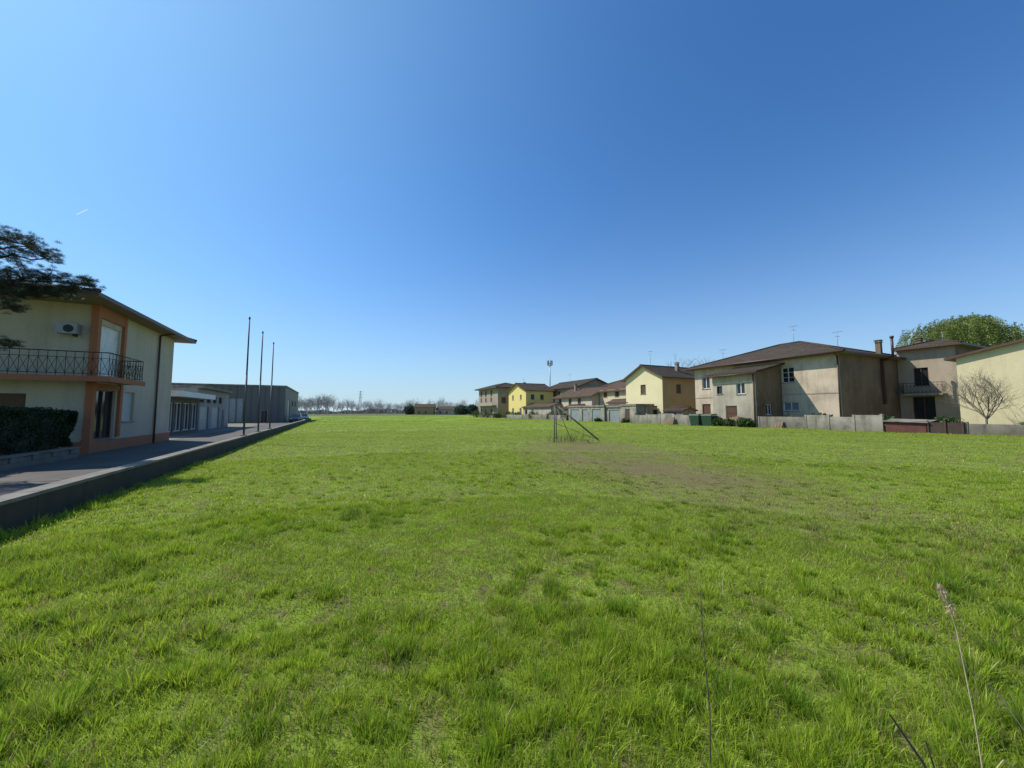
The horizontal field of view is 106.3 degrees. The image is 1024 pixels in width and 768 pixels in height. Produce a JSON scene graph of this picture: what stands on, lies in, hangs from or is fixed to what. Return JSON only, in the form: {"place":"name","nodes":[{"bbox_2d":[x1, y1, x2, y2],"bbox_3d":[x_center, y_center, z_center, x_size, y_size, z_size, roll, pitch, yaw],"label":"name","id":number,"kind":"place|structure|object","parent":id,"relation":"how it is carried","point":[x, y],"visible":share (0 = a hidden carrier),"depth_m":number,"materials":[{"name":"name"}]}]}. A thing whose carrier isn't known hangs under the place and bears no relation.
{"place":"outdoors","nodes":[
{"label":"outdoors","id":0,"kind":"place"},
{"bbox_2d":[0,421,295,495],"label":"road","id":1,"kind":"structure","parent":0,"point":[18,479],"depth_m":13.64,"materials":[{"name":"grey asphalt"}]},
{"bbox_2d":[79,424,260,454],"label":"pavement","id":2,"kind":"structure","parent":0,"point":[207,431],"depth_m":34.75,"materials":[{"name":"concrete"}]},
{"bbox_2d":[0,414,1023,767],"bbox_3d":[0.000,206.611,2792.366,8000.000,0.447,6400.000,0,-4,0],"label":"ground","id":3,"kind":"structure","parent":0,"point":[650,470],"depth_m":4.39,"materials":[{"name":"green plant"}]},
{"bbox_2d":[0,447,80,470],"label":"planter wall","id":4,"kind":"structure","parent":3,"relation":"on","point":[14,461],"depth_m":12.80,"materials":[{"name":"concrete"}]},
{"bbox_2d":[0,406,78,455],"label":"hedge","id":5,"kind":"object","parent":4,"relation":"on","point":[40,429],"visible":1,"depth_m":13.26,"materials":[{"name":"green plant"}]},
{"bbox_2d":[0,223,106,350],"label":"pine tree","id":6,"kind":"object","parent":3,"relation":"on","point":[30,281],"visible":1,"depth_m":11.35,"materials":[{"name":"green plant"}]},
{"bbox_2d":[0,280,196,453],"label":"villa","id":7,"kind":"object","parent":3,"relation":"on","point":[100,362],"visible":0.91,"depth_m":16.32,"materials":[{"name":"beige paint"}]},
{"bbox_2d":[0,393,25,415],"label":"window","id":8,"kind":"structure","parent":7,"relation":"in","point":[6,399],"depth_m":15.40,"materials":[{"name":"wood"}]},
{"bbox_2d":[93,389,114,441],"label":"door","id":9,"kind":"structure","parent":7,"relation":"in","point":[103,408],"depth_m":17.48,"materials":[{"name":"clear glass"}]},
{"bbox_2d":[98,325,117,376],"bbox_3d":[-18.440,-1.385,17.454,0.130,2.380,1.750,2,-5,-25],"label":"door","id":10,"kind":"structure","parent":7,"relation":"in","point":[109,337],"depth_m":17.57,"materials":[{"name":"white paint"}]},
{"bbox_2d":[121,392,134,422],"bbox_3d":[-19.333,1.172,19.310,0.220,1.510,1.220,2,-5,-25],"label":"window","id":11,"kind":"structure","parent":7,"relation":"in","point":[127,396],"depth_m":19.39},
{"bbox_2d":[0,418,310,534],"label":"boundary wall","id":12,"kind":"structure","parent":3,"relation":"on","point":[30,504],"depth_m":7.66,"materials":[{"name":"concrete"}]},
{"bbox_2d":[240,316,250,435],"bbox_3d":[-14.336,-0.473,20.755,0.260,6.467,0.260,2,-5,-25],"label":"flagpole","id":13,"kind":"object","parent":12,"relation":"on","point":[244,418],"visible":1,"depth_m":20.68,"materials":[{"name":"metal"}]},
{"bbox_2d":[255,331,263,431],"bbox_3d":[-16.142,-0.202,24.648,0.260,6.497,0.260,2,-5,-25],"label":"flagpole","id":14,"kind":"object","parent":12,"relation":"on","point":[260,387],"visible":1,"depth_m":24.58,"materials":[{"name":"metal"}]},
{"bbox_2d":[267,342,273,428],"bbox_3d":[-18.200,0.074,29.086,0.260,6.597,0.260,2,-5,-25],"label":"flagpole","id":15,"kind":"object","parent":12,"relation":"on","point":[271,391],"visible":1,"depth_m":29.00,"materials":[{"name":"metal"}]},
{"bbox_2d":[168,390,215,434],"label":"showroom","id":16,"kind":"structure","parent":3,"relation":"on","point":[184,412],"depth_m":31.33,"materials":[{"name":"white paint"}]},
{"bbox_2d":[168,402,173,432],"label":"window","id":17,"kind":"structure","parent":16,"relation":"in","point":[170,416],"depth_m":29.34,"materials":[{"name":"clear glass"}]},
{"bbox_2d":[173,403,181,431],"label":"window","id":18,"kind":"structure","parent":16,"relation":"in","point":[177,413],"depth_m":30.68,"materials":[{"name":"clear glass"}]},
{"bbox_2d":[182,403,189,430],"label":"window","id":19,"kind":"structure","parent":16,"relation":"in","point":[186,405],"depth_m":32.40,"materials":[{"name":"grey glass"}]},
{"bbox_2d":[190,404,196,429],"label":"window","id":20,"kind":"structure","parent":16,"relation":"in","point":[193,406],"depth_m":34.15,"materials":[{"name":"grey glass"}]},
{"bbox_2d":[171,385,234,430],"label":"workshop","id":21,"kind":"structure","parent":3,"relation":"on","point":[213,414],"depth_m":39.98,"materials":[{"name":"white paint"}]},
{"bbox_2d":[199,407,207,429],"bbox_3d":[-30.406,3.351,37.766,0.120,2.247,2.794,2,-5,-25],"label":"garage door","id":22,"kind":"structure","parent":21,"relation":"in","point":[203,410],"depth_m":37.90,"materials":[{"name":"grey metal"}]},
{"bbox_2d":[211,407,217,427],"bbox_3d":[-32.083,3.617,41.387,0.120,2.247,2.794,2,-5,-25],"label":"garage door","id":23,"kind":"structure","parent":21,"relation":"in","point":[214,420],"depth_m":41.53,"materials":[{"name":"grey metal"}]},
{"bbox_2d":[172,383,298,422],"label":"warehouse","id":24,"kind":"structure","parent":3,"relation":"on","point":[284,407],"depth_m":64.82,"materials":[{"name":"grey concrete"}]},
{"bbox_2d":[228,399,242,421],"bbox_3d":[-46.526,4.331,63.046,3.994,3.897,0.065,2,-5,-25],"label":"garage door","id":25,"kind":"structure","parent":24,"relation":"in","point":[232,402],"depth_m":63.44,"materials":[{"name":"grey metal"}]},
{"bbox_2d":[260,410,267,421],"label":"door","id":26,"kind":"structure","parent":24,"relation":"in","point":[263,416],"depth_m":65.04,"materials":[{"name":"black paint"}]},
{"bbox_2d":[287,400,288,420],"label":"garage door","id":27,"kind":"structure","parent":24,"relation":"in","point":[288,400],"depth_m":72.23,"materials":[{"name":"grey metal"}]},
{"bbox_2d":[289,414,302,421],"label":"parked car","id":28,"kind":"object","parent":3,"relation":"on","point":[295,417],"visible":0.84,"depth_m":66.34,"materials":[{"name":"paint"}]},
{"bbox_2d":[302,399,310,413],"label":"bare tree","id":29,"kind":"object","parent":3,"relation":"on","point":[303,406],"visible":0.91,"depth_m":274.90,"materials":[{"name":"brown plant"}]},
{"bbox_2d":[310,402,319,414],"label":"bare tree","id":30,"kind":"object","parent":3,"relation":"on","point":[315,405],"visible":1,"depth_m":272.74,"materials":[{"name":"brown plant"}]},
{"bbox_2d":[313,396,325,414],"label":"bare tree","id":31,"kind":"object","parent":3,"relation":"on","point":[317,401],"visible":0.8,"depth_m":276.86,"materials":[{"name":"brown plant"}]},
{"bbox_2d":[318,394,334,414],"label":"bare tree","id":32,"kind":"object","parent":3,"relation":"on","point":[326,398],"visible":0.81,"depth_m":275.39,"materials":[{"name":"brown plant"}]},
{"bbox_2d":[323,400,333,414],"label":"bare tree","id":33,"kind":"object","parent":3,"relation":"on","point":[329,405],"visible":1,"depth_m":256.02,"materials":[{"name":"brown plant"}]},
{"bbox_2d":[330,395,342,413],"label":"bare tree","id":34,"kind":"object","parent":3,"relation":"on","point":[334,403],"visible":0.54,"depth_m":339.21,"materials":[{"name":"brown plant"}]},
{"bbox_2d":[298,408,404,413],"bbox_3d":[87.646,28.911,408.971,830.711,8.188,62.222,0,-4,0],"label":"hedgerow","id":35,"kind":"object","parent":3,"relation":"on","point":[373,411],"visible":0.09,"depth_m":384.26,"materials":[{"name":"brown plant"}]},
{"bbox_2d":[360,399,372,413],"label":"bare tree","id":36,"kind":"object","parent":3,"relation":"on","point":[367,405],"visible":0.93,"depth_m":334.05,"materials":[{"name":"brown plant"}]},
{"bbox_2d":[370,397,384,413],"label":"bare tree","id":37,"kind":"object","parent":3,"relation":"on","point":[378,404],"visible":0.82,"depth_m":354.66,"materials":[{"name":"brown plant"}]},
{"bbox_2d":[402,404,414,414],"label":"evergreen shrub","id":38,"kind":"object","parent":3,"relation":"on","point":[410,410],"visible":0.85,"depth_m":232.50,"materials":[{"name":"green plant"}]},
{"bbox_2d":[414,404,435,414],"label":"house","id":39,"kind":"structure","parent":3,"relation":"on","point":[424,409],"depth_m":224.83,"materials":[{"name":"paint"}]},
{"bbox_2d":[435,406,459,414],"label":"barn","id":40,"kind":"structure","parent":3,"relation":"on","point":[444,410],"depth_m":227.07,"materials":[{"name":"concrete"}]},
{"bbox_2d":[453,405,470,414],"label":"evergreen shrub","id":41,"kind":"object","parent":3,"relation":"on","point":[462,410],"visible":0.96,"depth_m":212.68,"materials":[{"name":"green plant"}]},
{"bbox_2d":[467,404,478,414],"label":"evergreen shrub","id":42,"kind":"object","parent":3,"relation":"on","point":[472,407],"visible":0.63,"depth_m":223.22,"materials":[{"name":"green plant"}]},
{"bbox_2d":[471,409,481,416],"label":"bush","id":43,"kind":"object","parent":3,"relation":"on","point":[473,413],"visible":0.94,"depth_m":105.25,"materials":[{"name":"green plant"}]},
{"bbox_2d":[481,409,491,417],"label":"bush","id":44,"kind":"object","parent":3,"relation":"on","point":[486,414],"visible":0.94,"depth_m":97.95,"materials":[{"name":"green plant"}]},
{"bbox_2d":[474,383,513,417],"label":"house","id":45,"kind":"structure","parent":3,"relation":"on","point":[493,398],"depth_m":98.79,"materials":[{"name":"paint"}]},
{"bbox_2d":[491,412,501,417],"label":"bush","id":46,"kind":"object","parent":3,"relation":"on","point":[497,415],"visible":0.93,"depth_m":92.52,"materials":[{"name":"green plant"}]},
{"bbox_2d":[506,379,555,414],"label":"house","id":47,"kind":"structure","parent":3,"relation":"on","point":[522,394],"depth_m":87.26,"materials":[{"name":"yellow paint"}]},
{"bbox_2d":[506,414,566,419],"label":"garden wall","id":48,"kind":"structure","parent":3,"relation":"on","point":[541,416],"depth_m":74.16,"materials":[{"name":"concrete"}]},
{"bbox_2d":[521,402,561,414],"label":"outbuilding","id":49,"kind":"structure","parent":3,"relation":"on","point":[542,408],"depth_m":77.51,"materials":[{"name":"beige paint"}]},
{"bbox_2d":[547,360,552,385],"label":"telecom mast","id":50,"kind":"object","parent":3,"relation":"on","point":[548,363],"visible":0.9,"depth_m":150.79,"materials":[{"name":"grey metal"}]},
{"bbox_2d":[545,411,558,418],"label":"bush","id":51,"kind":"object","parent":3,"relation":"on","point":[549,413],"visible":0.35,"depth_m":70.17,"materials":[{"name":"green plant"}]},
{"bbox_2d":[538,431,602,442],"bbox_3d":[3.361,2.930,21.745,3.783,0.650,2.551,0,-4,0],"label":"weed clump","id":52,"kind":"object","parent":3,"relation":"on","point":[574,438],"visible":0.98,"depth_m":21.64,"materials":[{"name":"green plant"}]},
{"bbox_2d":[562,404,584,412],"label":"shed","id":53,"kind":"structure","parent":3,"relation":"on","point":[565,408],"depth_m":67.20,"materials":[{"name":"concrete"}]},
{"bbox_2d":[554,405,598,441],"bbox_3d":[3.598,2.334,22.790,2.562,2.103,2.666,0,-4,0],"label":"football goal","id":54,"kind":"object","parent":3,"relation":"on","point":[583,427],"visible":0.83,"depth_m":21.65,"materials":[{"name":"metal"}]},
{"bbox_2d":[550,374,606,401],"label":"house","id":55,"kind":"structure","parent":3,"relation":"on","point":[561,387],"depth_m":84.29,"materials":[{"name":"concrete"}]},
{"bbox_2d":[551,384,610,413],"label":"house","id":56,"kind":"structure","parent":3,"relation":"on","point":[586,396],"depth_m":71.02,"materials":[{"name":"concrete"}]},
{"bbox_2d":[568,405,611,421],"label":"garage","id":57,"kind":"structure","parent":3,"relation":"on","point":[586,413],"depth_m":59.41,"materials":[{"name":"concrete"}]},
{"bbox_2d":[571,409,578,420],"bbox_3d":[10.377,5.112,62.771,0.065,1.897,2.494,2,-5,-25],"label":"garage door","id":58,"kind":"structure","parent":57,"relation":"in","point":[574,412],"depth_m":62.75,"materials":[{"name":"grey metal"}]},
{"bbox_2d":[583,409,587,420],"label":"garage door","id":59,"kind":"structure","parent":57,"relation":"in","point":[585,411],"depth_m":60.25,"materials":[{"name":"grey metal"}]},
{"bbox_2d":[592,409,600,421],"bbox_3d":[12.750,4.737,57.658,0.065,1.897,2.194,2,-5,-25],"label":"garage door","id":60,"kind":"structure","parent":57,"relation":"in","point":[596,413],"depth_m":57.76,"materials":[{"name":"grey metal"}]},
{"bbox_2d":[595,381,625,404],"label":"house","id":61,"kind":"structure","parent":3,"relation":"on","point":[616,390],"depth_m":64.56,"materials":[{"name":"paint"}]},
{"bbox_2d":[598,379,622,386],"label":"house","id":62,"kind":"structure","parent":3,"relation":"on","point":[607,384],"depth_m":78.59,"materials":[{"name":"tile"}]},
{"bbox_2d":[606,405,620,421],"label":"garage","id":63,"kind":"structure","parent":3,"relation":"on","point":[613,413],"depth_m":54.56,"materials":[{"name":"concrete"}]},
{"bbox_2d":[610,410,618,421],"bbox_3d":[14.555,4.553,54.476,0.065,1.797,2.094,2,-5,-25],"label":"garage door","id":64,"kind":"structure","parent":63,"relation":"in","point":[614,414],"depth_m":54.47,"materials":[{"name":"grey metal"}]},
{"bbox_2d":[606,399,627,404],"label":"outbuilding","id":65,"kind":"structure","parent":3,"relation":"on","point":[616,401],"depth_m":59.61,"materials":[{"name":"brown"}]},
{"bbox_2d":[620,418,629,422],"bbox_3d":[15.036,4.902,50.950,1.262,0.911,1.242,-3,-5,32],"label":"bush","id":66,"kind":"object","parent":3,"relation":"on","point":[624,420],"visible":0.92,"depth_m":50.69,"materials":[{"name":"green plant"}]},
{"bbox_2d":[620,404,653,422],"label":"shed","id":67,"kind":"structure","parent":3,"relation":"on","point":[628,411],"depth_m":51.05,"materials":[{"name":"concrete"}]},
{"bbox_2d":[625,409,629,422],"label":"door","id":68,"kind":"structure","parent":67,"relation":"in","point":[627,411],"depth_m":51.73,"materials":[{"name":"brown paint"}]},
{"bbox_2d":[621,351,695,413],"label":"house","id":69,"kind":"structure","parent":3,"relation":"on","point":[661,388],"depth_m":52.78,"materials":[{"name":"paint"}]},
{"bbox_2d":[640,385,645,394],"bbox_3d":[18.466,0.785,53.972,0.220,1.360,1.120,2,-5,-25],"label":"window","id":70,"kind":"structure","parent":69,"relation":"in","point":[643,387],"depth_m":54.05,"materials":[{"name":"wood"}]},
{"bbox_2d":[676,384,681,393],"bbox_3d":[22.560,0.694,52.055,1.020,1.260,0.220,2,-5,-25],"label":"window","id":71,"kind":"structure","parent":69,"relation":"in","point":[677,386],"depth_m":52.10,"materials":[{"name":"wood"}]},
{"bbox_2d":[634,413,689,424],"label":"garden wall","id":72,"kind":"structure","parent":3,"relation":"on","point":[660,418],"depth_m":45.96,"materials":[{"name":"concrete"}]},
{"bbox_2d":[662,417,674,424],"bbox_3d":[18.044,4.293,44.364,0.380,0.936,1.570,2,-5,-25],"label":"board stack","id":73,"kind":"object","parent":3,"relation":"on","point":[668,421],"visible":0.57,"depth_m":44.26,"materials":[{"name":"brown wood"}]},
{"bbox_2d":[663,406,697,414],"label":"shed","id":74,"kind":"structure","parent":3,"relation":"on","point":[682,410],"depth_m":44.62,"materials":[{"name":"concrete"}]},
{"bbox_2d":[668,354,714,366],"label":"bare tree","id":75,"kind":"object","parent":3,"relation":"on","point":[690,361],"visible":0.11,"depth_m":73.26,"materials":[{"name":"brown plant"}]},
{"bbox_2d":[689,414,702,425],"bbox_3d":[19.558,3.817,40.666,0.960,1.336,1.260,2,-5,-25],"label":"waste container","id":76,"kind":"object","parent":3,"relation":"on","point":[695,419],"visible":0.68,"depth_m":40.36,"materials":[{"name":"green plastic"}]},
{"bbox_2d":[697,591,710,767],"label":"dead stem","id":77,"kind":"object","parent":3,"relation":"on","point":[707,686],"visible":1,"depth_m":1.83,"materials":[{"name":"plant"}]},
{"bbox_2d":[701,414,716,425],"bbox_3d":[20.236,3.727,39.441,0.960,1.336,1.260,2,-5,-25],"label":"waste container","id":78,"kind":"object","parent":3,"relation":"on","point":[706,419],"visible":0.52,"depth_m":39.14,"materials":[{"name":"green plastic"}]},
{"bbox_2d":[711,416,724,425],"bbox_3d":[20.810,3.862,38.772,1.615,1.202,1.734,3,-5,-37],"label":"bush","id":79,"kind":"object","parent":3,"relation":"on","point":[716,421],"visible":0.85,"depth_m":38.41,"materials":[{"name":"green plant"}]},
{"bbox_2d":[722,418,735,425],"bbox_3d":[21.299,3.833,37.426,1.574,1.063,1.510,0,-4,0],"label":"bush","id":80,"kind":"object","parent":3,"relation":"on","point":[728,422],"visible":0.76,"depth_m":37.15,"materials":[{"name":"green plant"}]},
{"bbox_2d":[726,416,738,426],"bbox_3d":[21.320,3.671,37.312,0.380,1.144,1.370,2,-5,-25],"label":"board stack","id":81,"kind":"object","parent":3,"relation":"on","point":[734,418],"visible":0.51,"depth_m":36.98,"materials":[{"name":"brown wood"}]},
{"bbox_2d":[704,362,784,427],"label":"annexe","id":82,"kind":"structure","parent":3,"relation":"on","point":[753,392],"depth_m":36.99,"materials":[{"name":"beige paint"}]},
{"bbox_2d":[716,386,721,394],"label":"window","id":83,"kind":"structure","parent":82,"relation":"in","point":[719,388],"depth_m":39.19,"materials":[{"name":"white glass"}]},
{"bbox_2d":[726,406,736,417],"bbox_3d":[21.717,2.981,37.862,0.080,1.700,1.200,2,-5,-25],"label":"door","id":84,"kind":"structure","parent":82,"relation":"in","point":[731,411],"depth_m":37.92,"materials":[{"name":"brown paint"}]},
{"bbox_2d":[735,382,744,394],"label":"window","id":85,"kind":"structure","parent":82,"relation":"in","point":[740,386],"depth_m":37.14,"materials":[{"name":"white glass"}]},
{"bbox_2d":[766,404,770,415],"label":"window","id":86,"kind":"structure","parent":82,"relation":"in","point":[768,406],"depth_m":36.51,"materials":[{"name":"grey glass"}]},
{"bbox_2d":[736,417,754,427],"bbox_3d":[22.063,3.666,36.192,1.726,1.216,1.776,-3,-5,37],"label":"bush","id":87,"kind":"object","parent":3,"relation":"on","point":[744,422],"visible":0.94,"depth_m":35.83,"materials":[{"name":"green plant"}]},
{"bbox_2d":[771,421,783,427],"bbox_3d":[23.084,3.599,33.496,0.380,0.728,0.970,2,-5,-25],"label":"board stack","id":88,"kind":"object","parent":3,"relation":"on","point":[777,425],"visible":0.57,"depth_m":33.44,"materials":[{"name":"brown wood"}]},
{"bbox_2d":[758,416,805,428],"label":"garden wall","id":89,"kind":"structure","parent":3,"relation":"on","point":[790,422],"depth_m":33.09,"materials":[{"name":"concrete"}]},
{"bbox_2d":[685,326,906,418],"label":"house","id":90,"kind":"structure","parent":3,"relation":"on","point":[835,381],"depth_m":35.73,"materials":[{"name":"beige paint"}]},
{"bbox_2d":[703,377,709,388],"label":"window","id":91,"kind":"structure","parent":90,"relation":"in","point":[706,381],"depth_m":45.13,"materials":[{"name":"white glass"}]},
{"bbox_2d":[703,404,710,413],"bbox_3d":[22.867,3.051,44.964,0.040,1.400,1.094,2,-5,-25],"label":"window","id":92,"kind":"structure","parent":90,"relation":"in","point":[706,407],"depth_m":45.02,"materials":[{"name":"wood"}]},
{"bbox_2d":[781,367,794,383],"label":"window","id":93,"kind":"structure","parent":90,"relation":"in","point":[787,373],"depth_m":37.00,"materials":[{"name":"white glass"}]},
{"bbox_2d":[784,402,798,410],"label":"window","id":94,"kind":"structure","parent":90,"relation":"in","point":[788,406],"depth_m":36.66,"materials":[{"name":"grey glass"}]},
{"bbox_2d":[804,414,884,431],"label":"garden wall","id":95,"kind":"structure","parent":3,"relation":"on","point":[869,423],"depth_m":29.07,"materials":[{"name":"concrete"}]},
{"bbox_2d":[871,414,893,430],"bbox_3d":[27.394,2.954,28.584,2.219,1.525,2.213,3,-5,-33],"label":"bush","id":96,"kind":"object","parent":3,"relation":"on","point":[886,416],"visible":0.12,"depth_m":28.09,"materials":[{"name":"green plant"}]},
{"bbox_2d":[884,418,936,432],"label":"sheet shed","id":97,"kind":"structure","parent":3,"relation":"on","point":[893,425],"depth_m":26.18,"materials":[{"name":"metal"}]},
{"bbox_2d":[889,714,934,767],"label":"dead stem","id":98,"kind":"object","parent":3,"relation":"on","point":[913,748],"visible":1,"depth_m":1.70,"materials":[{"name":"plant"}]},
{"bbox_2d":[894,332,986,422],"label":"house","id":99,"kind":"structure","parent":3,"relation":"on","point":[924,368],"depth_m":35.45,"materials":[{"name":"beige paint"}]},
{"bbox_2d":[913,367,928,386],"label":"window","id":100,"kind":"structure","parent":99,"relation":"in","point":[920,374],"depth_m":35.96,"materials":[{"name":"black glass"}]},
{"bbox_2d":[913,396,935,419],"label":"window","id":101,"kind":"structure","parent":99,"relation":"in","point":[924,407],"depth_m":35.72,"materials":[{"name":"black glass"}]},
{"bbox_2d":[927,421,964,433],"bbox_3d":[27.574,2.947,24.424,0.110,1.200,1.650,2,-5,-25],"label":"sheet fence","id":102,"kind":"object","parent":3,"relation":"on","point":[945,427],"visible":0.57,"depth_m":24.39,"materials":[{"name":"brown metal"}]},
{"bbox_2d":[927,415,965,422],"bbox_3d":[28.842,2.784,25.564,1.910,1.419,2.069,3,-5,-38],"label":"bush","id":103,"kind":"object","parent":3,"relation":"on","point":[941,418],"visible":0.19,"depth_m":25.33,"materials":[{"name":"green plant"}]},
{"bbox_2d":[895,313,1023,354],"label":"willow tree","id":104,"kind":"object","parent":3,"relation":"on","point":[985,330],"visible":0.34,"depth_m":48.95,"materials":[{"name":"green plant"}]},
{"bbox_2d":[907,615,1023,729],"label":"reed stalk","id":105,"kind":"object","parent":3,"relation":"on","point":[975,674],"visible":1,"depth_m":1.49,"materials":[{"name":"plant"}]},
{"bbox_2d":[934,582,1013,767],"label":"reed stalk","id":106,"kind":"object","parent":3,"relation":"on","point":[945,593],"visible":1,"depth_m":1.40,"materials":[{"name":"plant"}]},
{"bbox_2d":[939,368,1023,423],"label":"bare tree","id":107,"kind":"object","parent":3,"relation":"on","point":[995,404],"visible":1,"depth_m":24.08,"materials":[{"name":"grey plant"}]},
{"bbox_2d":[944,338,1023,424],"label":"house","id":108,"kind":"structure","parent":3,"relation":"on","point":[1003,361],"depth_m":25.16,"materials":[{"name":"paint"}]},
{"bbox_2d":[964,422,1023,435],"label":"garden wall","id":109,"kind":"structure","parent":3,"relation":"on","point":[995,429],"depth_m":22.71,"materials":[{"name":"concrete"}]},
{"bbox_2d":[0,0,1023,411],"label":"sky","id":110,"kind":"structure","parent":0,"point":[414,201],"materials":[{"name":"blue"}]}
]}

